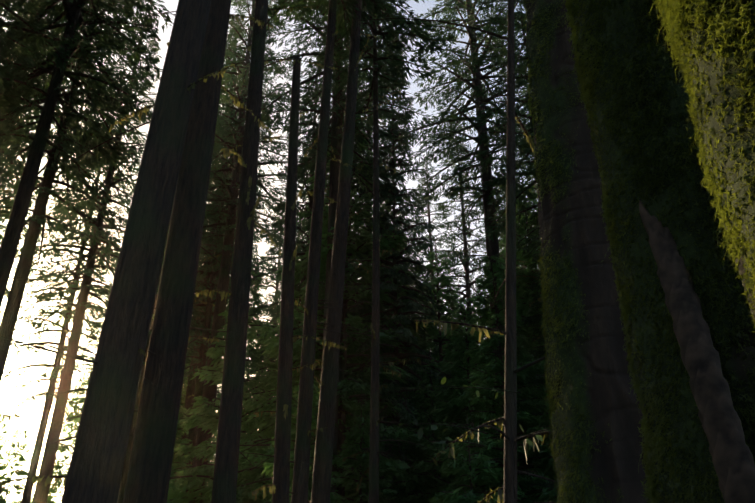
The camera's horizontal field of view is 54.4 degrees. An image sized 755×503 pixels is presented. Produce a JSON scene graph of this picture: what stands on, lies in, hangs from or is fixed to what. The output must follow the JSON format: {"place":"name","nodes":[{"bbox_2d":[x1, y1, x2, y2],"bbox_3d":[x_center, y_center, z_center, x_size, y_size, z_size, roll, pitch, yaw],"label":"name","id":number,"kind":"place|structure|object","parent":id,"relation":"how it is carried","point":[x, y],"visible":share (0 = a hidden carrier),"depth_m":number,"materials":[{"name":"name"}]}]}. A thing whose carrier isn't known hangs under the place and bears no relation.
{"place":"outdoors","nodes":[
{"label":"outdoors","id":0,"kind":"place"},
{"bbox_2d":[57,296,108,473],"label":"tall tree","id":1,"kind":"object","parent":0,"point":[78,368],"visible":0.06,"depth_m":66.37,"materials":[{"name":"green plant"}]},
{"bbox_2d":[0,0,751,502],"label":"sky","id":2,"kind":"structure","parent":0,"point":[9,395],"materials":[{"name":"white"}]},
{"bbox_2d":[398,377,554,502],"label":"leaf sprigs","id":3,"kind":"object","parent":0,"point":[434,427],"visible":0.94,"depth_m":3.99,"materials":[{"name":"green plant"}]},
{"label":"ground","id":4,"kind":"structure","parent":0,"visible":0},
{"bbox_2d":[0,411,12,502],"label":"young tree","id":5,"kind":"object","parent":4,"relation":"on","point":[3,442],"visible":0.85,"depth_m":40.14,"materials":[{"name":"green plant"}]},
{"bbox_2d":[0,423,30,502],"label":"young tree","id":6,"kind":"object","parent":4,"relation":"on","point":[17,471],"visible":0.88,"depth_m":41.32,"materials":[{"name":"green plant"}]},
{"bbox_2d":[0,0,40,113],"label":"tall tree","id":7,"kind":"object","parent":4,"relation":"on","point":[11,15],"visible":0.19,"depth_m":32.89,"materials":[{"name":"green plant"}]},
{"bbox_2d":[0,18,52,300],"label":"tall tree","id":8,"kind":"object","parent":4,"relation":"on","point":[7,291],"visible":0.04,"depth_m":40.38,"materials":[{"name":"green plant"}]},
{"bbox_2d":[0,0,69,104],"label":"tall tree","id":9,"kind":"object","parent":4,"relation":"on","point":[20,42],"visible":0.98,"depth_m":21.82,"materials":[{"name":"green plant"}]},
{"bbox_2d":[0,0,112,216],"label":"tall tree","id":10,"kind":"object","parent":4,"relation":"on","point":[6,191],"depth_m":38.14,"materials":[{"name":"green plant"}]},
{"bbox_2d":[30,372,90,502],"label":"young tree","id":11,"kind":"object","parent":4,"relation":"on","point":[62,447],"visible":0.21,"depth_m":43.38,"materials":[{"name":"green plant"}]},
{"bbox_2d":[2,96,130,502],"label":"tall tree","id":12,"kind":"object","parent":4,"relation":"on","point":[53,374],"visible":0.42,"depth_m":40.43,"materials":[{"name":"green plant"}]},
{"bbox_2d":[0,0,162,428],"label":"tall tree","id":13,"kind":"object","parent":4,"relation":"on","point":[38,218],"visible":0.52,"depth_m":27.31,"materials":[{"name":"green plant"}]},
{"bbox_2d":[0,0,172,422],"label":"tall tree","id":14,"kind":"object","parent":4,"relation":"on","point":[69,39],"visible":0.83,"depth_m":24.62,"materials":[{"name":"green plant"}]},
{"bbox_2d":[15,1,163,502],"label":"tall tree","id":15,"kind":"object","parent":4,"relation":"on","point":[91,255],"visible":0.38,"depth_m":38.11,"materials":[{"name":"green plant"}]},
{"bbox_2d":[0,0,238,502],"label":"tree","id":16,"kind":"object","parent":4,"relation":"on","point":[108,394],"visible":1,"depth_m":8.38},
{"bbox_2d":[85,178,218,502],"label":"tall tree","id":17,"kind":"object","parent":4,"relation":"on","point":[125,469],"visible":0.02,"depth_m":42.72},
{"bbox_2d":[55,0,273,502],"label":"tree","id":18,"kind":"object","parent":4,"relation":"on","point":[155,424],"visible":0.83,"depth_m":9.95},
{"bbox_2d":[167,406,193,502],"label":"tree","id":19,"kind":"object","parent":4,"relation":"on","point":[181,460],"visible":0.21,"depth_m":39.58,"materials":[{"name":"green plant"}]},
{"bbox_2d":[170,333,206,498],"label":"tree","id":20,"kind":"object","parent":4,"relation":"on","point":[183,391],"visible":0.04,"depth_m":49.96,"materials":[{"name":"green plant"}]},
{"bbox_2d":[169,426,209,501],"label":"tree","id":21,"kind":"object","parent":4,"relation":"on","point":[179,463],"depth_m":42.28,"materials":[{"name":"green plant"}]},
{"bbox_2d":[172,217,223,473],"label":"tall tree","id":22,"kind":"object","parent":4,"relation":"on","point":[187,369],"depth_m":69.84,"materials":[{"name":"green plant"}]},
{"bbox_2d":[151,54,266,497],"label":"tall tree","id":23,"kind":"object","parent":4,"relation":"on","point":[208,313],"visible":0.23,"depth_m":45.65,"materials":[{"name":"green plant"}]},
{"bbox_2d":[167,271,276,502],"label":"tree","id":24,"kind":"object","parent":4,"relation":"on","point":[202,471],"visible":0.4,"depth_m":34.88,"materials":[{"name":"green plant"}]},
{"bbox_2d":[164,9,283,475],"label":"tall tree","id":25,"kind":"object","parent":4,"relation":"on","point":[188,400],"visible":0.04,"depth_m":52.05,"materials":[{"name":"green plant"}]},
{"bbox_2d":[181,114,266,457],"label":"tall tree","id":26,"kind":"object","parent":4,"relation":"on","point":[218,391],"depth_m":54.09,"materials":[{"name":"green plant"}]},
{"bbox_2d":[206,392,242,484],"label":"tree","id":27,"kind":"object","parent":4,"relation":"on","point":[214,434],"visible":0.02,"depth_m":50.60,"materials":[{"name":"green plant"}]},
{"bbox_2d":[206,395,260,497],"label":"tree","id":28,"kind":"object","parent":4,"relation":"on","point":[243,436],"depth_m":44.35,"materials":[{"name":"green plant"}]},
{"bbox_2d":[164,0,314,502],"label":"tall tree","id":29,"kind":"object","parent":4,"relation":"on","point":[226,138],"visible":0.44,"depth_m":45.27,"materials":[{"name":"green plant"}]},
{"bbox_2d":[240,375,271,462],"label":"tree","id":30,"kind":"object","parent":4,"relation":"on","point":[242,429],"depth_m":58.63,"materials":[{"name":"green plant"}]},
{"bbox_2d":[189,0,337,502],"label":"tree","id":31,"kind":"object","parent":4,"relation":"on","point":[228,440],"visible":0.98,"depth_m":13.99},
{"bbox_2d":[244,197,298,435],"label":"tall tree","id":32,"kind":"object","parent":4,"relation":"on","point":[265,287],"visible":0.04,"depth_m":77.64,"materials":[{"name":"green plant"}]},
{"bbox_2d":[242,235,305,409],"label":"tall tree","id":33,"kind":"object","parent":4,"relation":"on","point":[274,300],"visible":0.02,"depth_m":66.20,"materials":[{"name":"green plant"}]},
{"bbox_2d":[231,43,346,502],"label":"tree","id":34,"kind":"object","parent":4,"relation":"on","point":[281,482],"visible":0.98,"depth_m":16.47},
{"bbox_2d":[256,163,328,391],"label":"tall tree","id":35,"kind":"object","parent":4,"relation":"on","point":[278,267],"visible":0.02,"depth_m":58.59,"materials":[{"name":"green plant"}]},
{"bbox_2d":[236,301,358,502],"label":"tree","id":36,"kind":"object","parent":4,"relation":"on","point":[246,501],"visible":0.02,"depth_m":34.65,"materials":[{"name":"green plant"}]},
{"bbox_2d":[268,194,328,418],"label":"tall tree","id":37,"kind":"object","parent":4,"relation":"on","point":[278,297],"depth_m":53.58,"materials":[{"name":"green plant"}]},
{"bbox_2d":[261,381,345,502],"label":"young tree","id":38,"kind":"object","parent":4,"relation":"on","point":[337,497],"visible":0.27,"depth_m":21.40,"materials":[{"name":"green plant"}]},
{"bbox_2d":[248,49,363,482],"bbox_3d":[-3.654,2.265,37.133,6.231,35.245,7.700,-20,-35,31],"label":"tall tree","id":39,"kind":"object","parent":4,"relation":"on","point":[282,175],"visible":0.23,"depth_m":38.40,"materials":[{"name":"green plant"}]},
{"bbox_2d":[248,0,409,502],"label":"tree","id":40,"kind":"object","parent":4,"relation":"on","point":[303,437],"visible":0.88,"depth_m":19.16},
{"bbox_2d":[204,114,457,502],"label":"tree","id":41,"kind":"object","parent":4,"relation":"on","point":[349,352],"visible":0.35,"depth_m":31.14,"materials":[{"name":"green plant"}]},
{"bbox_2d":[236,0,431,501],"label":"tall tree","id":42,"kind":"object","parent":4,"relation":"on","point":[335,134],"visible":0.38,"depth_m":34.97,"materials":[{"name":"green plant"}]},
{"bbox_2d":[268,0,412,502],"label":"tree","id":43,"kind":"object","parent":4,"relation":"on","point":[321,487],"visible":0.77,"depth_m":20.41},
{"bbox_2d":[298,40,434,502],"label":"tall tree","id":44,"kind":"object","parent":4,"relation":"on","point":[403,218],"visible":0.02,"depth_m":43.84,"materials":[{"name":"green plant"}]},
{"bbox_2d":[287,0,456,502],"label":"tree","id":45,"kind":"object","parent":4,"relation":"on","point":[374,84],"visible":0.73,"depth_m":27.43,"materials":[{"name":"plant"}]},
{"bbox_2d":[346,4,451,502],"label":"hemlock tree","id":46,"kind":"object","parent":4,"relation":"on","point":[393,194],"visible":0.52,"depth_m":33.00,"materials":[{"name":"green plant"}]},
{"bbox_2d":[379,378,442,500],"bbox_3d":[1.430,11.793,30.338,8.053,14.577,7.437,5,-30,-9],"label":"tree","id":47,"kind":"object","parent":4,"relation":"on","point":[412,444],"visible":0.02,"depth_m":32.05,"materials":[{"name":"green plant"}]},
{"bbox_2d":[381,351,465,502],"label":"tree","id":48,"kind":"object","parent":4,"relation":"on","point":[408,496],"visible":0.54,"depth_m":29.01,"materials":[{"name":"green plant"}]},
{"bbox_2d":[388,150,481,351],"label":"tall tree","id":49,"kind":"object","parent":4,"relation":"on","point":[444,214],"visible":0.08,"depth_m":66.47,"materials":[{"name":"green plant"}]},
{"bbox_2d":[424,334,449,427],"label":"tree","id":50,"kind":"object","parent":4,"relation":"on","point":[436,350],"depth_m":47.55,"materials":[{"name":"green plant"}]},
{"bbox_2d":[402,242,484,477],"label":"tree","id":51,"kind":"object","parent":4,"relation":"on","point":[427,343],"visible":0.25,"depth_m":43.87,"materials":[{"name":"green plant"}]},
{"bbox_2d":[357,0,556,502],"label":"tree","id":52,"kind":"object","parent":4,"relation":"on","point":[507,492],"visible":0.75,"depth_m":7.40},
{"bbox_2d":[381,0,536,486],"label":"tall tree","id":53,"kind":"object","parent":4,"relation":"on","point":[443,136],"visible":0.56,"depth_m":41.63,"materials":[{"name":"green plant"}]},
{"bbox_2d":[420,121,505,413],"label":"tall tree","id":54,"kind":"object","parent":4,"relation":"on","point":[466,264],"visible":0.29,"depth_m":59.09,"materials":[{"name":"green plant"}]},
{"bbox_2d":[409,292,525,502],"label":"tree","id":55,"kind":"object","parent":4,"relation":"on","point":[460,337],"visible":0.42,"depth_m":27.31,"materials":[{"name":"green plant"}]},
{"bbox_2d":[431,415,503,502],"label":"young tree","id":56,"kind":"object","parent":4,"relation":"on","point":[462,497],"visible":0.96,"depth_m":17.53,"materials":[{"name":"green plant"}]},
{"bbox_2d":[428,358,522,502],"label":"tree","id":57,"kind":"object","parent":4,"relation":"on","point":[466,376],"visible":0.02,"depth_m":29.02,"materials":[{"name":"green plant"}]},
{"bbox_2d":[429,247,556,502],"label":"young tree","id":58,"kind":"object","parent":4,"relation":"on","point":[497,374],"visible":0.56,"depth_m":21.68,"materials":[{"name":"green plant"}]},
{"bbox_2d":[456,323,529,486],"bbox_3d":[5.785,11.733,34.462,9.778,19.275,9.300,14,-32,-23],"label":"tree","id":59,"kind":"object","parent":4,"relation":"on","point":[475,367],"visible":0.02,"depth_m":37.59,"materials":[{"name":"green plant"}]},
{"bbox_2d":[451,0,543,341],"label":"tall tree","id":60,"kind":"object","parent":4,"relation":"on","point":[501,140],"visible":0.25,"depth_m":30.14,"materials":[{"name":"green plant"}]},
{"bbox_2d":[476,207,519,344],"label":"tall tree","id":61,"kind":"object","parent":4,"relation":"on","point":[502,264],"depth_m":68.76,"materials":[{"name":"green plant"}]},
{"bbox_2d":[482,169,538,331],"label":"tall tree","id":62,"kind":"object","parent":4,"relation":"on","point":[503,244],"visible":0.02,"depth_m":58.21,"materials":[{"name":"green plant"}]},
{"bbox_2d":[479,302,549,485],"bbox_3d":[6.725,10.715,32.998,9.490,19.669,9.978,-4,-30,7],"label":"tree","id":63,"kind":"object","parent":4,"relation":"on","point":[521,330],"visible":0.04,"depth_m":35.37,"materials":[{"name":"green plant"}]},
{"bbox_2d":[480,181,554,485],"bbox_3d":[8.453,7.538,35.575,13.781,27.882,12.831,14,-32,-23],"label":"tree","id":64,"kind":"object","parent":4,"relation":"on","point":[519,256],"visible":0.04,"depth_m":39.62,"materials":[{"name":"green plant"}]},
{"bbox_2d":[496,72,540,270],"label":"tall tree","id":65,"kind":"object","parent":4,"relation":"on","point":[535,184],"visible":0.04,"depth_m":64.00,"materials":[{"name":"green plant"}]},
{"bbox_2d":[516,216,550,482],"bbox_3d":[8.371,8.302,33.066,10.843,23.560,11.645,11,-31,-19],"label":"tree","id":66,"kind":"object","parent":4,"relation":"on","point":[530,335],"visible":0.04,"depth_m":36.47,"materials":[{"name":"green plant"}]},
{"bbox_2d":[520,360,557,502],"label":"young tree","id":67,"kind":"object","parent":4,"relation":"on","point":[552,493],"visible":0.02,"depth_m":20.03,"materials":[{"name":"green plant"}]},
{"bbox_2d":[524,0,650,502],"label":"tree trunk","id":68,"kind":"object","parent":4,"relation":"on","point":[603,361],"visible":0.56,"depth_m":2.75,"materials":[{"name":"brown plant"}]},
{"bbox_2d":[521,0,754,502],"bbox_3d":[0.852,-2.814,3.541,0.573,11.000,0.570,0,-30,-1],"label":"moss","id":69,"kind":"object","parent":4,"relation":"on","point":[737,366],"visible":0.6,"depth_m":1.82,"materials":[{"name":"green plant"}]},
{"bbox_2d":[639,200,754,502],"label":"trunk","id":70,"kind":"object","parent":69,"relation":"attached to","point":[731,454],"visible":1,"depth_m":1.56,"materials":[{"name":"brown wood"}]},
{"bbox_2d":[673,0,754,319],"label":"moss","id":71,"kind":"object","parent":4,"relation":"on","point":[712,82],"visible":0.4,"depth_m":1.14,"materials":[{"name":"green plant"}]}
]}

